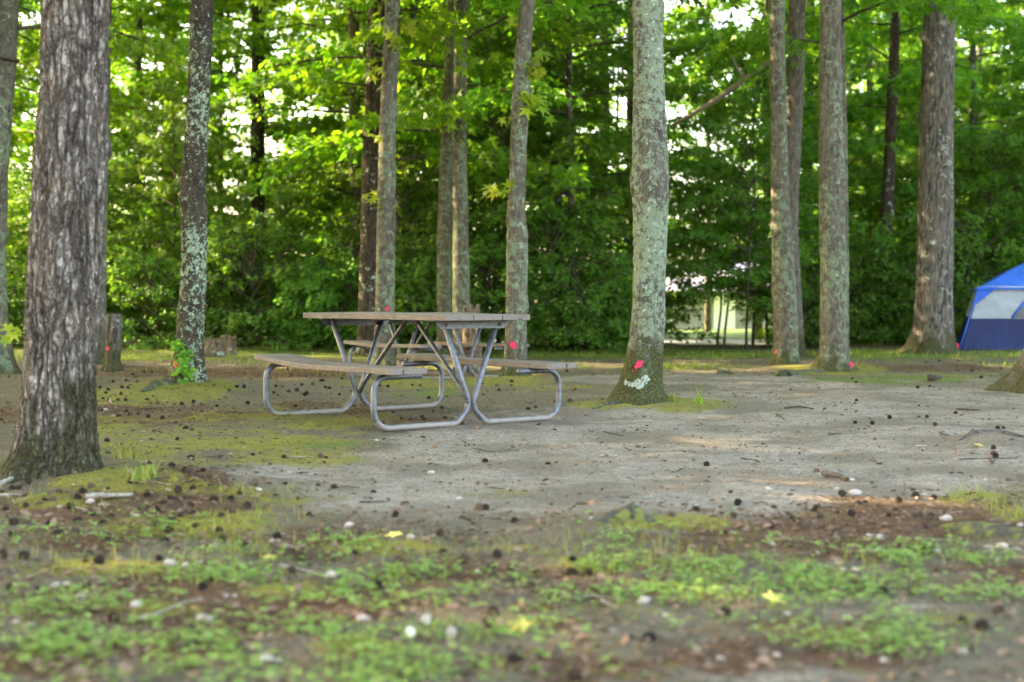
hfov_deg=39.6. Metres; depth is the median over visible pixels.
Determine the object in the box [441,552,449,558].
seed ball
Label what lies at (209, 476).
seed ball
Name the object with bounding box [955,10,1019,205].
broadleaf tree
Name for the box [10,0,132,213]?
broadleaf tree
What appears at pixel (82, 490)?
seed ball
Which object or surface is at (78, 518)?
seed ball
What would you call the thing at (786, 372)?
mossy root
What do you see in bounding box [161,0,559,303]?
broadleaf tree
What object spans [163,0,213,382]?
broadleaf tree
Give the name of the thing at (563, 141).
broadleaf tree
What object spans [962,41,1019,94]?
broadleaf tree
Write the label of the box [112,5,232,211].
broadleaf tree
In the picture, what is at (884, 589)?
seed ball
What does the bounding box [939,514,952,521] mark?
stone
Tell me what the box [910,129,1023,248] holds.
understory tree
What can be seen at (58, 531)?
seed ball
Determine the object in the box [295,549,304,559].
seed ball
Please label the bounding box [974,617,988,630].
seed ball
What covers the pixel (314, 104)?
broadleaf tree
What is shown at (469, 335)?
tree stump
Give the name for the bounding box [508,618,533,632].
fallen leaf
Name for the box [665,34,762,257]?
broadleaf tree
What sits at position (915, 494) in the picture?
seed ball
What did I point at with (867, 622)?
seed ball
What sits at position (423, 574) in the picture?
seed ball
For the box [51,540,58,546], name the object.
seed ball
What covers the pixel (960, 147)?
understory tree
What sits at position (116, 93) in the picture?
broadleaf tree
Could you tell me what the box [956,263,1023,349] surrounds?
tent
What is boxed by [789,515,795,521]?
seed ball
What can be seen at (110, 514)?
seed ball
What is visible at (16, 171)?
understory tree
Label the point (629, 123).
broadleaf tree
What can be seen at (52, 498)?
seed ball
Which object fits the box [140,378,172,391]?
mossy root
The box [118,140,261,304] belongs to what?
understory tree
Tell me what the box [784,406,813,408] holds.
twig
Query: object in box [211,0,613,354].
broadleaf tree
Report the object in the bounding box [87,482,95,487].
seed ball
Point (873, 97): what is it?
understory tree
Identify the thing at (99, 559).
seed ball
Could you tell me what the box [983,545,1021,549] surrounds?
twig
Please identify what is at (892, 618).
twig
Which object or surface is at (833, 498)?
twig
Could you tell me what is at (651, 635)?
seed ball
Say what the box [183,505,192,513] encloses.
seed ball
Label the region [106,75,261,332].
understory tree
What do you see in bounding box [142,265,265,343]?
shrub
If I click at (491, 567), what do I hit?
seed ball
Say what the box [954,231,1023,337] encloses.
shrub
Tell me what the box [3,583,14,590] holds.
seed ball
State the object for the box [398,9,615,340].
understory tree
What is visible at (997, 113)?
understory tree
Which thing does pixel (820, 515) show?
seed ball
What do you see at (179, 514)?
seed ball
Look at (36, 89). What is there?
broadleaf tree
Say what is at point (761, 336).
shrub
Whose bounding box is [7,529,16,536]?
seed ball
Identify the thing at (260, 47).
broadleaf tree
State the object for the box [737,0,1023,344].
broadleaf tree
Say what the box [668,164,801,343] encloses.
understory tree
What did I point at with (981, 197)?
understory tree
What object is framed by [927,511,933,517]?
seed ball
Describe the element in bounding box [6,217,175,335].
shrub
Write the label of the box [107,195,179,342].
understory tree
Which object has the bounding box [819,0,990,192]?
broadleaf tree
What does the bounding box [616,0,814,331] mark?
broadleaf tree
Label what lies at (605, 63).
understory tree
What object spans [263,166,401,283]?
understory tree
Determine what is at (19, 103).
broadleaf tree
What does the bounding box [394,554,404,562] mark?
seed ball
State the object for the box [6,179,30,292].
understory tree
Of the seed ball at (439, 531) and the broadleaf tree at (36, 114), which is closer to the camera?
the seed ball at (439, 531)
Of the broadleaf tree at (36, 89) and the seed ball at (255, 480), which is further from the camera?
the broadleaf tree at (36, 89)
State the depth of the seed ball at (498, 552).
4.67 m
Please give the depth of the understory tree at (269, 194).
33.88 m
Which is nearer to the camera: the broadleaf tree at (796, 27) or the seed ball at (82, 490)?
the seed ball at (82, 490)
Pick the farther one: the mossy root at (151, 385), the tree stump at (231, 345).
the tree stump at (231, 345)
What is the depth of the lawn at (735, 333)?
43.58 m
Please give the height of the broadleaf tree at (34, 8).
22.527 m
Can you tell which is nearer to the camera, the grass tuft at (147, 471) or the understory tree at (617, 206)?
the grass tuft at (147, 471)
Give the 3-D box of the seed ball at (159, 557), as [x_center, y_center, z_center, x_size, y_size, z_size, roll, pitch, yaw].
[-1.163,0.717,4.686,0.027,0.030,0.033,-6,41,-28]
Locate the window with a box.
[1011,301,1023,317]
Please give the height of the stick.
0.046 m
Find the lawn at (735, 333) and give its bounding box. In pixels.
[210,329,770,338]
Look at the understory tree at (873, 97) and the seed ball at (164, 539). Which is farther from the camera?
the understory tree at (873, 97)
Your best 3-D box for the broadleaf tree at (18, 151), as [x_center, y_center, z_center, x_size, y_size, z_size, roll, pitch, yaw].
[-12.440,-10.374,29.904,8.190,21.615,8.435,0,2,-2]
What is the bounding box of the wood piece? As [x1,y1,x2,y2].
[85,492,132,498]
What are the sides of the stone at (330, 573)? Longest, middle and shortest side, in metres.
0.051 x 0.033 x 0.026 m
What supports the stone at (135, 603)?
on the ground at (902, 447)
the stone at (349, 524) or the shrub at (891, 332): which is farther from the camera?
the shrub at (891, 332)
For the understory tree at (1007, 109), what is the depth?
39.69 m
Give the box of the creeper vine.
[170,339,196,383]
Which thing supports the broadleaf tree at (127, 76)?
on the ground at (902, 447)
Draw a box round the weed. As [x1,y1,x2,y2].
[694,386,713,403]
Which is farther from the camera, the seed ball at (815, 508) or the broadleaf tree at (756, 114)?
the broadleaf tree at (756, 114)
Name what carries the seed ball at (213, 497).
on the ground at (902, 447)
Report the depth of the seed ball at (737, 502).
5.84 m
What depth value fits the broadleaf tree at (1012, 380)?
13.36 m
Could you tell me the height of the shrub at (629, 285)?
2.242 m
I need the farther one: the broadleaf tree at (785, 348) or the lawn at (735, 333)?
the lawn at (735, 333)
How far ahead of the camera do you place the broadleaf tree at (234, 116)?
96.18 m
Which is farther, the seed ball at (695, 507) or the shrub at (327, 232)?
the shrub at (327, 232)
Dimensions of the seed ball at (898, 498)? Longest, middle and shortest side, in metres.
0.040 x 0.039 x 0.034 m
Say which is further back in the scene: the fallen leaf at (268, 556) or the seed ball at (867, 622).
the fallen leaf at (268, 556)
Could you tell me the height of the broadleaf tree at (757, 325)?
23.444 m
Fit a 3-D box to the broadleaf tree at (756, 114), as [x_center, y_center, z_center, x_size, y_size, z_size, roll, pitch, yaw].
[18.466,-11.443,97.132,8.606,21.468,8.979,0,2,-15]
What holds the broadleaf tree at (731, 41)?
on the ground at (902, 447)
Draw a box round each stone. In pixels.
[74,593,85,600]
[86,498,94,503]
[130,600,143,607]
[163,559,177,565]
[195,614,212,621]
[257,654,274,664]
[265,672,279,681]
[274,658,281,662]
[324,571,338,576]
[344,522,353,526]
[356,615,369,622]
[636,596,651,603]
[848,489,861,494]
[879,657,886,662]
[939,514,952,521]
[956,648,967,652]
[996,543,1008,546]
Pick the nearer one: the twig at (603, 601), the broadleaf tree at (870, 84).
the twig at (603, 601)
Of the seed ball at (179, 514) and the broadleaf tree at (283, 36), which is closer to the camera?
the seed ball at (179, 514)
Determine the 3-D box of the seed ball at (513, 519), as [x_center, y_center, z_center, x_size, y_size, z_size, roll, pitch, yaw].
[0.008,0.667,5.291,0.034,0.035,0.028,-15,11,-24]
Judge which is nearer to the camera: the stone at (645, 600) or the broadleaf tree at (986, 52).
the stone at (645, 600)
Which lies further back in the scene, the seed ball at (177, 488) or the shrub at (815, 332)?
the shrub at (815, 332)
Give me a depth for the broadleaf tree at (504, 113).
45.78 m
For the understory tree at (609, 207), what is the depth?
41.39 m
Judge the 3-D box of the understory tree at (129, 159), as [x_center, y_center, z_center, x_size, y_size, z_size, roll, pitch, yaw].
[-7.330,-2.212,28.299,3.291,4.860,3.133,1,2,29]
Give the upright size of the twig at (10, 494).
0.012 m
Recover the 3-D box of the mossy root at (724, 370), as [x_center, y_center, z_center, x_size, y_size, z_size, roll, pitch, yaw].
[2.509,0.430,16.782,0.204,0.181,1.186,0,2,9]
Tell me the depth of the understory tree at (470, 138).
29.21 m
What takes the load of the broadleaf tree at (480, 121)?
on the ground at (902, 447)
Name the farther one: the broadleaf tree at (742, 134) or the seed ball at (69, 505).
the broadleaf tree at (742, 134)
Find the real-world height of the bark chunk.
0.036 m
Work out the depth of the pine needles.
4.67 m
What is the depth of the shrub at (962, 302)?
26.82 m
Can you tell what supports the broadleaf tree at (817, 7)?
on the ground at (902, 447)
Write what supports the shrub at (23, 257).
on the ground at (902, 447)
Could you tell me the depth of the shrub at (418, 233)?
28.08 m
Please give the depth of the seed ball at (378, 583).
4.16 m
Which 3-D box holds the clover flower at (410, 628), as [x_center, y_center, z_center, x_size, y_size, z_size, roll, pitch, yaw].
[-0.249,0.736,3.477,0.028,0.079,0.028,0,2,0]
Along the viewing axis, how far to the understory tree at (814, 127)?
27.78 m
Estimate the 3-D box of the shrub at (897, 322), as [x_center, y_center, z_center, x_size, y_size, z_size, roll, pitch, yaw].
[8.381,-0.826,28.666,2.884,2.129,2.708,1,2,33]
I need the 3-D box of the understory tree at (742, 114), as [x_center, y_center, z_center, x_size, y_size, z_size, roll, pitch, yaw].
[4.796,-3.050,27.439,5.120,6.715,4.601,1,2,35]
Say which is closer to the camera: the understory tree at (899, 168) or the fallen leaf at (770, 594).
the fallen leaf at (770, 594)
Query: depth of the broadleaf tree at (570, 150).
26.57 m
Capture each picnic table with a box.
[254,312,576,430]
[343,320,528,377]
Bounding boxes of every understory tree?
[6,109,180,310]
[6,147,113,309]
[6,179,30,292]
[6,186,30,281]
[7,163,160,303]
[12,173,30,222]
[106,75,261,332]
[106,195,180,343]
[107,108,222,344]
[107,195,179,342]
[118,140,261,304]
[206,188,288,293]
[207,139,271,259]
[210,150,332,249]
[247,143,342,264]
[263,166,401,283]
[265,144,349,343]
[266,114,400,273]
[302,102,500,343]
[360,6,591,250]
[362,2,592,301]
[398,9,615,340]
[416,3,673,344]
[533,1,758,282]
[539,156,667,303]
[563,188,689,296]
[593,146,710,309]
[630,4,898,344]
[666,175,799,345]
[667,24,868,343]
[667,99,819,347]
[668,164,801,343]
[719,60,957,323]
[800,77,916,240]
[802,96,962,268]
[810,142,998,342]
[850,63,1004,251]
[874,47,1023,250]
[893,117,1023,286]
[908,13,1023,307]
[910,119,1023,276]
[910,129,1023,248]
[953,152,1023,261]
[954,91,1023,204]
[979,101,1023,257]
[981,60,1023,235]
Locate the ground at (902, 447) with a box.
[0,305,1023,681]
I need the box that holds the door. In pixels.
[714,296,734,328]
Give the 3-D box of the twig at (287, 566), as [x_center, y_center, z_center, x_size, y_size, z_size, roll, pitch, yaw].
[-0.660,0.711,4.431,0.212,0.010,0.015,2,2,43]
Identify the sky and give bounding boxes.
[12,0,1023,301]
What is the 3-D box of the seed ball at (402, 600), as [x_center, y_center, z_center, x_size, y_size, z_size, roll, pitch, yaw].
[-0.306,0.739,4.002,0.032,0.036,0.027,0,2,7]
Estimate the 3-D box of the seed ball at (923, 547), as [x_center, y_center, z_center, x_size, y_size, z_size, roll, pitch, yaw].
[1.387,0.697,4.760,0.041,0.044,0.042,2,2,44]
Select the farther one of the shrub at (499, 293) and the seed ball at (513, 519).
the shrub at (499, 293)
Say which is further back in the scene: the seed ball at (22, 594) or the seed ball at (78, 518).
the seed ball at (78, 518)
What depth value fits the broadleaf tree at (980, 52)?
43.93 m
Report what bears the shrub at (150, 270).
on the ground at (902, 447)
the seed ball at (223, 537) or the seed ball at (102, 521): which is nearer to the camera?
the seed ball at (223, 537)
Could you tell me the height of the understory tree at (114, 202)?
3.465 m
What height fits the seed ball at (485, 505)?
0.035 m
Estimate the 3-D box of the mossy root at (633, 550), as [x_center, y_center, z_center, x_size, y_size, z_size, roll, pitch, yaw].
[0.389,0.703,4.612,0.078,0.083,0.071,1,2,29]
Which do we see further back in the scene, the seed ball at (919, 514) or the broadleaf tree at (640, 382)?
the broadleaf tree at (640, 382)
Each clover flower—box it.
[405,626,414,648]
[421,614,431,640]
[446,626,455,652]
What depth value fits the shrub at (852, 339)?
31.86 m
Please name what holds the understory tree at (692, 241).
on the ground at (902, 447)
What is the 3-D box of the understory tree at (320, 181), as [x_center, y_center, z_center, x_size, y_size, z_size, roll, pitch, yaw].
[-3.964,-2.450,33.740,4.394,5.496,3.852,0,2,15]
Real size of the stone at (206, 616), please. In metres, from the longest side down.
0.048 x 0.031 x 0.024 m
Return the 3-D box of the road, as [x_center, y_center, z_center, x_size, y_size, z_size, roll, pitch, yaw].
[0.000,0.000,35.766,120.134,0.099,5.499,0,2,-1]
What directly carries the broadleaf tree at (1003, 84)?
on the ground at (902, 447)
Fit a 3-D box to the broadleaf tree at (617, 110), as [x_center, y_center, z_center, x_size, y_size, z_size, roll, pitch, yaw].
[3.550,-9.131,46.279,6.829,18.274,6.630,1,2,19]
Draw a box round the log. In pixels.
[927,374,941,380]
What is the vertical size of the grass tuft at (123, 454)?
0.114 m
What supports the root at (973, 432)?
on the ground at (902, 447)
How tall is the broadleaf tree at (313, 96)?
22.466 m
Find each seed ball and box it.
[0,548,7,553]
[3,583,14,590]
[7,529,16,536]
[8,517,17,524]
[17,591,24,597]
[18,550,29,559]
[25,478,30,483]
[49,496,55,500]
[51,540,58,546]
[53,529,62,533]
[65,502,73,508]
[73,516,82,522]
[74,493,81,498]
[78,487,86,493]
[82,581,90,588]
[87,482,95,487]
[92,554,105,564]
[97,518,106,523]
[103,532,110,539]
[107,512,114,516]
[107,609,120,622]
[156,554,162,560]
[160,536,169,541]
[163,526,174,534]
[168,461,175,467]
[173,485,182,493]
[173,641,183,651]
[177,511,184,516]
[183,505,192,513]
[197,581,208,589]
[205,473,212,479]
[210,494,218,500]
[215,525,223,531]
[217,510,224,516]
[219,535,227,541]
[242,500,251,509]
[250,478,259,485]
[272,531,281,539]
[286,565,296,572]
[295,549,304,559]
[371,577,383,590]
[392,509,398,516]
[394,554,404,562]
[398,598,407,604]
[416,570,427,579]
[437,529,443,535]
[437,547,446,553]
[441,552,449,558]
[458,553,470,563]
[474,502,484,510]
[482,616,496,627]
[483,503,489,509]
[486,562,496,573]
[487,604,499,615]
[492,548,502,557]
[507,650,521,662]
[510,516,517,522]
[566,566,578,575]
[566,666,581,681]
[568,555,576,561]
[583,568,592,575]
[616,557,627,566]
[642,630,656,641]
[666,511,676,516]
[691,506,700,511]
[720,605,730,616]
[734,498,741,505]
[767,521,774,528]
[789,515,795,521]
[800,523,809,530]
[810,505,820,511]
[817,512,824,518]
[838,488,845,496]
[847,508,855,516]
[862,619,877,632]
[878,586,887,593]
[894,496,902,502]
[899,564,912,572]
[910,490,919,499]
[914,511,923,518]
[920,544,930,552]
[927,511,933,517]
[943,532,951,538]
[955,615,968,623]
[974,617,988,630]
[993,603,1003,613]
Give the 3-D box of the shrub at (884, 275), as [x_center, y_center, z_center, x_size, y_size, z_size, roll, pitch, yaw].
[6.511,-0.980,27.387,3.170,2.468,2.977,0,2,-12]
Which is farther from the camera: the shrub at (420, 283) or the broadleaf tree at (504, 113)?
the broadleaf tree at (504, 113)
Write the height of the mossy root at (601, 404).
0.090 m
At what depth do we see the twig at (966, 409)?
10.93 m
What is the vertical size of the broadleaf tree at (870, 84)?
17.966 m
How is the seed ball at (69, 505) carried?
on the ground at (902, 447)
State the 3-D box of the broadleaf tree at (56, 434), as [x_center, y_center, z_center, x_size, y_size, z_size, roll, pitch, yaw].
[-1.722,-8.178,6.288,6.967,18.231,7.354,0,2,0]
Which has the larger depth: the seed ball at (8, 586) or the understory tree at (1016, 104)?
the understory tree at (1016, 104)
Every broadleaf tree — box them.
[0,0,111,482]
[0,0,287,373]
[8,11,38,186]
[8,24,40,216]
[8,30,39,198]
[9,0,40,171]
[10,0,128,224]
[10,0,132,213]
[10,0,298,343]
[11,0,186,152]
[14,0,178,126]
[15,55,153,160]
[22,2,249,213]
[23,0,325,335]
[97,0,111,364]
[110,0,336,216]
[112,0,423,343]
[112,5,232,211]
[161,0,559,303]
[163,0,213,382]
[177,15,267,210]
[186,0,483,365]
[210,0,594,355]
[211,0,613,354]
[214,0,632,342]
[215,0,438,190]
[229,11,323,255]
[233,0,472,136]
[265,0,362,117]
[267,0,535,217]
[279,2,361,255]
[299,1,360,120]
[333,0,603,303]
[396,0,768,346]
[398,0,719,341]
[415,22,586,223]
[420,7,622,242]
[452,0,472,355]
[481,0,556,376]
[498,21,748,283]
[501,13,625,309]
[540,0,762,288]
[553,16,626,267]
[574,0,712,276]
[607,0,669,405]
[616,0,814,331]
[663,0,866,338]
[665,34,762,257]
[670,0,807,355]
[670,0,914,344]
[670,0,1006,357]
[674,0,921,179]
[720,105,762,198]
[730,20,787,233]
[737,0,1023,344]
[745,0,1002,239]
[749,1,960,263]
[766,0,801,365]
[787,0,1023,315]
[807,0,858,371]
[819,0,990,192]
[846,1,1023,241]
[855,1,1023,163]
[856,1,1023,250]
[897,1,962,353]
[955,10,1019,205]
[959,0,1020,241]
[961,3,1023,218]
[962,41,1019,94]
[983,348,1023,393]
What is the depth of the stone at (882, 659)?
3.37 m
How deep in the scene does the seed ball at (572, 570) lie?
4.35 m
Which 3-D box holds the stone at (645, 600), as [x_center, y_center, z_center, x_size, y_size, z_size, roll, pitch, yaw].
[0.371,0.733,4.001,0.046,0.031,0.036,-1,2,-37]
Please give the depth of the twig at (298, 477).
6.56 m
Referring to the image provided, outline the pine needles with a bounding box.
[0,375,1023,681]
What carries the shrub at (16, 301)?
on the ground at (902, 447)
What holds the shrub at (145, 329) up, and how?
on the ground at (902, 447)
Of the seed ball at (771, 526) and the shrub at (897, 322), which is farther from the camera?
the shrub at (897, 322)
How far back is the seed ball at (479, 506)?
5.67 m
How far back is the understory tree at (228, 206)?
32.01 m
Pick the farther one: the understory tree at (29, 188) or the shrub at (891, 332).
the understory tree at (29, 188)
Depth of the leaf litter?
4.62 m
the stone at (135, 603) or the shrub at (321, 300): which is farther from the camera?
the shrub at (321, 300)
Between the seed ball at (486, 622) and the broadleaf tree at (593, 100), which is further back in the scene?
the broadleaf tree at (593, 100)
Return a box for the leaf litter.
[0,353,1023,681]
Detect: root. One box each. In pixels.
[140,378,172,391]
[592,400,619,408]
[594,503,655,524]
[621,545,643,556]
[716,367,732,373]
[773,368,825,376]
[939,521,1023,539]
[959,429,1023,440]
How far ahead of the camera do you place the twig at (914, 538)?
4.97 m
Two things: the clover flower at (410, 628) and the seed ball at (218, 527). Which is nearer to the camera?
the clover flower at (410, 628)
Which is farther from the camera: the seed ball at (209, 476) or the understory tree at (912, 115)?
the understory tree at (912, 115)
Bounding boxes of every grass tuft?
[101,439,147,458]
[116,458,167,483]
[222,535,284,560]
[657,390,685,403]
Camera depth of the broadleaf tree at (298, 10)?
37.09 m
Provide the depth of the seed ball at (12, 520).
5.34 m
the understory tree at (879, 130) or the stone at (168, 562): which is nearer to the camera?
the stone at (168, 562)
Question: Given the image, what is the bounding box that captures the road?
[16,339,870,344]
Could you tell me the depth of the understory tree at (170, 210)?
27.12 m
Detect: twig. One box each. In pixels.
[0,493,21,495]
[129,598,202,622]
[274,476,337,482]
[278,564,319,574]
[359,501,386,502]
[566,595,616,599]
[600,599,618,608]
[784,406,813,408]
[819,494,850,501]
[872,534,948,539]
[877,616,899,622]
[957,408,979,409]
[959,457,1004,459]
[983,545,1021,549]
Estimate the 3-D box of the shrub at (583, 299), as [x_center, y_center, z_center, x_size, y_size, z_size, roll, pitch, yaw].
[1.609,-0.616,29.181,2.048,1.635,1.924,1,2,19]
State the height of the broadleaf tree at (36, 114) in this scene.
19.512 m
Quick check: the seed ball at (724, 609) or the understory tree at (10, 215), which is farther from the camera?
the understory tree at (10, 215)
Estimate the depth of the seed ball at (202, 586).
4.17 m
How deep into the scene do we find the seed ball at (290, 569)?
4.39 m
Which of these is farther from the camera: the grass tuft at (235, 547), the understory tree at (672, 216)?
the understory tree at (672, 216)
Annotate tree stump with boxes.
[99,313,123,371]
[205,338,226,356]
[221,335,237,354]
[460,302,481,371]
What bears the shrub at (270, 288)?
on the ground at (902, 447)
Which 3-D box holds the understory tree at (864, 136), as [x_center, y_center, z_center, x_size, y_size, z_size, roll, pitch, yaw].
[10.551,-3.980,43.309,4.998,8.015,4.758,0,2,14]
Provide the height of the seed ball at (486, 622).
0.036 m
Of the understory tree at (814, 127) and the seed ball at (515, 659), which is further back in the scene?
the understory tree at (814, 127)
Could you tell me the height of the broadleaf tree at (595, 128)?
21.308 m
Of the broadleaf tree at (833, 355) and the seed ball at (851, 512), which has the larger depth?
the broadleaf tree at (833, 355)
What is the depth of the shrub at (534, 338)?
29.58 m
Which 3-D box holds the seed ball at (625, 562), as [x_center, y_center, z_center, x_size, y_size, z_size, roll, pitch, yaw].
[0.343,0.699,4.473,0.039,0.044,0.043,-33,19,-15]
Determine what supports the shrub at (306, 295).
on the ground at (902, 447)
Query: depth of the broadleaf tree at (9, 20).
16.64 m
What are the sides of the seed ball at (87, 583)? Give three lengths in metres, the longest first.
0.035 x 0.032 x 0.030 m
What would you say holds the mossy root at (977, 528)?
on the ground at (902, 447)
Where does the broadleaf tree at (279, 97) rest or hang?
on the ground at (902, 447)
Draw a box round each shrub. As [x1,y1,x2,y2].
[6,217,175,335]
[6,242,27,341]
[6,260,26,345]
[7,222,29,322]
[7,262,26,342]
[106,244,231,349]
[106,249,207,343]
[106,253,218,344]
[138,201,322,345]
[138,253,245,344]
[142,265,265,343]
[161,208,349,351]
[211,265,310,344]
[217,238,357,346]
[255,251,358,349]
[269,231,429,351]
[280,199,434,341]
[330,241,498,352]
[395,223,529,340]
[398,267,492,343]
[423,232,570,348]
[468,183,633,347]
[472,244,580,343]
[501,249,674,352]
[545,275,629,342]
[549,277,632,350]
[559,211,725,345]
[589,265,670,337]
[735,253,873,346]
[738,260,816,342]
[755,276,855,343]
[765,224,916,344]
[806,297,872,343]
[849,233,985,344]
[849,254,915,343]
[858,251,991,343]
[861,186,1023,343]
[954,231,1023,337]
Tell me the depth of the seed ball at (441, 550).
4.74 m
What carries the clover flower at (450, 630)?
on the ground at (902, 447)
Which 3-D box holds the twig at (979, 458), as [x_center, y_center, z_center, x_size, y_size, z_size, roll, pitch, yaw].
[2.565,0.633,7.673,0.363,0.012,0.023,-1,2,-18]
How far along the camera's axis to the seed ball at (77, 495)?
5.85 m
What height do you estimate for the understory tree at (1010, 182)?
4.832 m
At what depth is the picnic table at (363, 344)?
17.18 m
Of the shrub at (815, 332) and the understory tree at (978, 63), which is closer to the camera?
the shrub at (815, 332)
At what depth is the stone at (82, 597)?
4.05 m
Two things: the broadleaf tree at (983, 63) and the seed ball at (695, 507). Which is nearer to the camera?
the seed ball at (695, 507)
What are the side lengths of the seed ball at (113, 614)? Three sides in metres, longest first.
0.043 x 0.041 x 0.039 m
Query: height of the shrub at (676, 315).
2.859 m
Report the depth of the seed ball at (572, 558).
4.55 m
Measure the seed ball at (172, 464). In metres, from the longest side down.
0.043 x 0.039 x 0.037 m
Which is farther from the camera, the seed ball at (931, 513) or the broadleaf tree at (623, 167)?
the broadleaf tree at (623, 167)
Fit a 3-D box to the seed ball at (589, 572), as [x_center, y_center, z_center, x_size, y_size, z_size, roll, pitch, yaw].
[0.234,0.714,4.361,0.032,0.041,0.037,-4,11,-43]
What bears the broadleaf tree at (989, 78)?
on the ground at (902, 447)
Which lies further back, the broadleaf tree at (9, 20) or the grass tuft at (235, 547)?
the broadleaf tree at (9, 20)
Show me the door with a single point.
(731, 314)
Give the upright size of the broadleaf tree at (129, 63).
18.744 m
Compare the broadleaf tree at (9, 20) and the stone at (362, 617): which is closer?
the stone at (362, 617)
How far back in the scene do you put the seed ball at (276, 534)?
5.02 m
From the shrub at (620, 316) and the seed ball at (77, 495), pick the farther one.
the shrub at (620, 316)
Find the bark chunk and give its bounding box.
[821,469,848,480]
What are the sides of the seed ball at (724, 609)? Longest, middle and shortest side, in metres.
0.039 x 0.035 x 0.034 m
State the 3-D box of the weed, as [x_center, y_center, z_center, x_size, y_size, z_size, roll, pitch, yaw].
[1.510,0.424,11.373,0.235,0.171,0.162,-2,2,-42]
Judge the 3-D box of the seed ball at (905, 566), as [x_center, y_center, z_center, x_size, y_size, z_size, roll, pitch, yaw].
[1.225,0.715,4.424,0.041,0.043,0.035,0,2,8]
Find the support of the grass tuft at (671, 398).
on the ground at (902, 447)
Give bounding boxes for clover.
[0,506,1023,681]
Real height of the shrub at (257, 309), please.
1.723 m
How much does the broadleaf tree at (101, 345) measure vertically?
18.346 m
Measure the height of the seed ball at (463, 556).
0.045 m
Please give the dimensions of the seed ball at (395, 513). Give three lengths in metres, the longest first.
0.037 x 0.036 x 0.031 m
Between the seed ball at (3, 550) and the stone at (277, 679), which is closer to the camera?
the stone at (277, 679)
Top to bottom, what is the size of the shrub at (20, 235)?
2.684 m
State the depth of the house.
66.79 m
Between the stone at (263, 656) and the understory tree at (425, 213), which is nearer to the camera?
the stone at (263, 656)
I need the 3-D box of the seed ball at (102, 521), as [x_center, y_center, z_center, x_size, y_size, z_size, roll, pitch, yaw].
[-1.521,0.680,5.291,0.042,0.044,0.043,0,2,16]
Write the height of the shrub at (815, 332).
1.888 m
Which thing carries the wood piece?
on the ground at (902, 447)
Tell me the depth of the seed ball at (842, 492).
6.20 m
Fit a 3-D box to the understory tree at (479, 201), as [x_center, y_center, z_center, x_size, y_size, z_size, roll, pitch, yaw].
[-1.001,-3.612,31.183,5.131,7.953,5.710,2,2,42]
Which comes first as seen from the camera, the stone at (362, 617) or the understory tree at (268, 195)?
the stone at (362, 617)
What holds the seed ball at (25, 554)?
on the ground at (902, 447)
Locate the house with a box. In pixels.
[666,263,817,328]
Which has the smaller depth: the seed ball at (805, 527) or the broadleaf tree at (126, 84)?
the seed ball at (805, 527)
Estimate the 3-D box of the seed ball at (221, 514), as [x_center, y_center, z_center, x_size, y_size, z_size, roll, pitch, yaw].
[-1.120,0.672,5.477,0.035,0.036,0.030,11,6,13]
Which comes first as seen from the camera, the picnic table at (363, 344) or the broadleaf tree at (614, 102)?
the picnic table at (363, 344)
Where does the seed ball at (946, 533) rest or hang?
on the ground at (902, 447)
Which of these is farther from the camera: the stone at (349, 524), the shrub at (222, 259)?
the shrub at (222, 259)
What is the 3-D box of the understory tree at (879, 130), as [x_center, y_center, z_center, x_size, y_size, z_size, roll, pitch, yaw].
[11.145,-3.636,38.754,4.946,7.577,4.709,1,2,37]
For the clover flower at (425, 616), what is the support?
on the ground at (902, 447)
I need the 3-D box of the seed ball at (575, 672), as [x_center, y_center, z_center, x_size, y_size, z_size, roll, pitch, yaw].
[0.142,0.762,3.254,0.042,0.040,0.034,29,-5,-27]
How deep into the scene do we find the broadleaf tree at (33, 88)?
35.84 m
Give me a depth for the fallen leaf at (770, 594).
3.98 m
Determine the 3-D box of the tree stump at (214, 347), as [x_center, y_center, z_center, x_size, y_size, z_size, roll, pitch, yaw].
[-4.530,0.242,21.424,0.445,0.597,0.423,0,2,0]
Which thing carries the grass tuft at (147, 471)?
on the ground at (902, 447)
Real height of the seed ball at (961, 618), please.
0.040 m
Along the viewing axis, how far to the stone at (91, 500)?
5.80 m
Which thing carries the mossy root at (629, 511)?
on the ground at (902, 447)
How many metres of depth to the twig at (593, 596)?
4.06 m
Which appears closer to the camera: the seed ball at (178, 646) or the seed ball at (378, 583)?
the seed ball at (178, 646)
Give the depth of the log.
14.69 m
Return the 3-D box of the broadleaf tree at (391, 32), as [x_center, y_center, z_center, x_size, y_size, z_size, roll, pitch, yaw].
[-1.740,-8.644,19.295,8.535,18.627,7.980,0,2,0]
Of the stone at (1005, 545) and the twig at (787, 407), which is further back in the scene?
the twig at (787, 407)
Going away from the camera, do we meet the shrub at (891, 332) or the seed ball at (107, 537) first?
the seed ball at (107, 537)
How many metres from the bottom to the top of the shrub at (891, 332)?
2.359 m
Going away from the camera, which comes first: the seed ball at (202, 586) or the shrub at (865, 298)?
the seed ball at (202, 586)
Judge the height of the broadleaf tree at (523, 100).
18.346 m
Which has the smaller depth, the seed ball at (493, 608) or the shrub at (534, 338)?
the seed ball at (493, 608)
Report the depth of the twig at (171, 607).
3.89 m
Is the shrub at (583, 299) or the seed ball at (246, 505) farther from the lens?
the shrub at (583, 299)
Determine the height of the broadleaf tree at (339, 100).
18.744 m
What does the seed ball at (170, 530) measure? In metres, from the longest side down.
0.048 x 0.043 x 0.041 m
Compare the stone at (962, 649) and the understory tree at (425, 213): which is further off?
the understory tree at (425, 213)
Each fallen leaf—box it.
[261,554,277,558]
[385,531,402,537]
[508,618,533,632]
[762,589,785,604]
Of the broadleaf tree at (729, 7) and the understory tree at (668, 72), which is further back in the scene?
the broadleaf tree at (729, 7)

